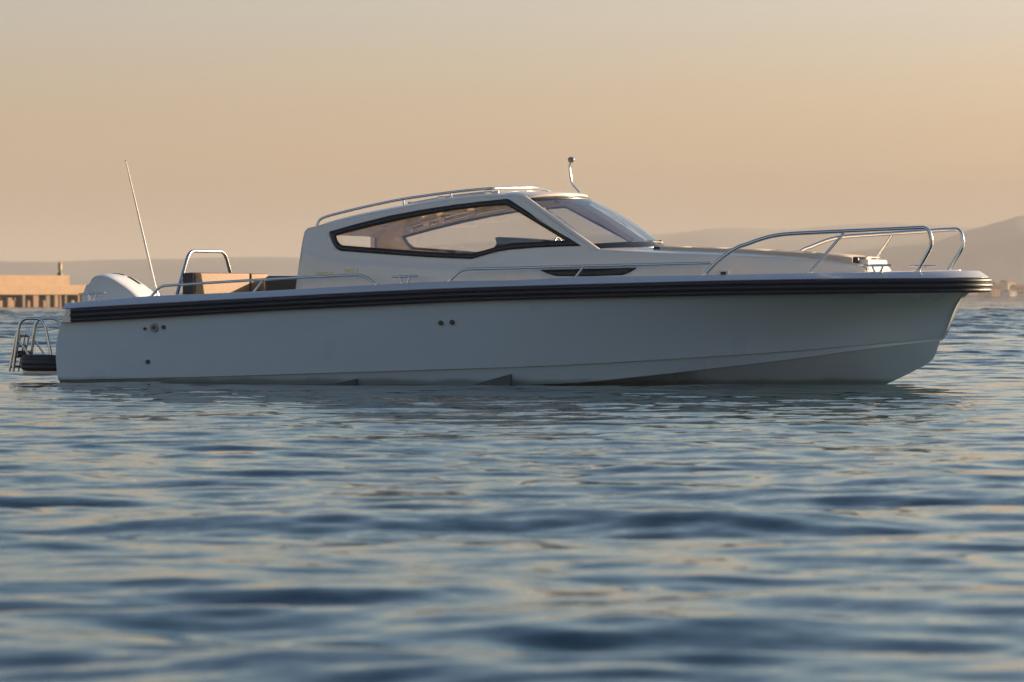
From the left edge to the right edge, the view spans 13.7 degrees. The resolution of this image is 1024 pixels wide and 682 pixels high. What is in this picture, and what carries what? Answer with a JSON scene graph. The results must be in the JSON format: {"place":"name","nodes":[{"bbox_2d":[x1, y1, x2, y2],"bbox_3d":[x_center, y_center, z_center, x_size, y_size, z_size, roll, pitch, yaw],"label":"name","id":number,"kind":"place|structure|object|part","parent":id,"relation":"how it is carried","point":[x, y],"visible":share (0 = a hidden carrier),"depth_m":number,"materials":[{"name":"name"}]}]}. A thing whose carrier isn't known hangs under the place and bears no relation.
{"place":"outdoors","nodes":[
{"label":"outdoors","id":0,"kind":"place"},
{"bbox_2d":[0,223,978,295],"bbox_3d":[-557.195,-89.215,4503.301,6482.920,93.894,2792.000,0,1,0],"label":"hills","id":1,"kind":"structure","parent":0,"point":[898,249],"depth_m":4560.24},
{"bbox_2d":[0,298,1023,681],"bbox_3d":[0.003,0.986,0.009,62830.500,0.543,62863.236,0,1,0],"label":"water","id":2,"kind":"structure","parent":0,"point":[426,532],"depth_m":18.55,"materials":[{"name":"teal liquid"}]},
{"bbox_2d":[0,275,85,306],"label":"pier","id":3,"kind":"structure","parent":2,"relation":"in","point":[37,290],"depth_m":463.92,"materials":[{"name":"stone"}]},
{"bbox_2d":[57,261,62,274],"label":"harbour beacon","id":4,"kind":"object","parent":3,"relation":"on","point":[59,268],"visible":1,"depth_m":470.05,"materials":[{"name":"white paint"}]},
{"bbox_2d":[8,157,992,385],"bbox_3d":[-0.159,-0.562,50.073,11.920,3.325,3.352,0,1,22],"label":"motor boat","id":5,"kind":"object","parent":2,"relation":"on","point":[391,305],"visible":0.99,"depth_m":48.62,"materials":[{"name":"white plastic"}]},
{"bbox_3d":[-0.654,-1.286,49.183,3.162,0.695,0.195,0,1,22],"label":"side window","id":6,"kind":"part","parent":5,"relation":"part of","materials":[{"name":"black"}]},
{"bbox_3d":[0.097,-1.307,51.043,3.162,0.695,0.195,0,1,22],"label":"side window","id":7,"kind":"part","parent":5,"relation":"part of","materials":[{"name":"black"}]},
{"bbox_3d":[0.877,-0.780,48.489,1.226,0.118,0.028,0,1,18],"label":"hull window","id":8,"kind":"part","parent":5,"relation":"part of","materials":[{"name":"black glass"}]},
{"bbox_2d":[0,0,1023,261],"label":"sky","id":9,"kind":"structure","parent":0,"point":[238,126],"materials":[{"name":"beige"}]},
{"bbox_2d":[891,215,1023,283],"bbox_3d":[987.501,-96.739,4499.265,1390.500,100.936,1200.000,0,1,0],"label":"headland","id":10,"kind":"structure","parent":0,"point":[994,251],"depth_m":4246.94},
{"bbox_2d":[965,293,1023,297],"bbox_3d":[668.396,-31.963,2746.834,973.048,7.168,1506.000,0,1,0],"label":"shore","id":11,"kind":"structure","parent":0,"point":[972,295],"depth_m":1999.21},
{"bbox_2d":[978,280,995,294],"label":"house","id":12,"kind":"structure","parent":11,"relation":"on","point":[993,282],"depth_m":2038.35,"materials":[{"name":"ceramic"}]},
{"bbox_2d":[985,289,999,295],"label":"house","id":13,"kind":"structure","parent":11,"relation":"on","point":[994,292],"depth_m":2006.49,"materials":[{"name":"ceramic"}]},
{"bbox_2d":[1000,280,1014,294],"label":"house","id":14,"kind":"structure","parent":11,"relation":"on","point":[1005,284],"depth_m":2042.89,"materials":[{"name":"ceramic"}]},
{"bbox_2d":[1002,289,1015,295],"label":"house","id":15,"kind":"structure","parent":11,"relation":"on","point":[1009,292],"depth_m":2003.26,"materials":[{"name":"ceramic"}]},
{"bbox_2d":[1009,284,1023,294],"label":"house","id":16,"kind":"structure","parent":11,"relation":"on","point":[1018,289],"depth_m":2027.51,"materials":[{"name":"ceramic"}]}
]}

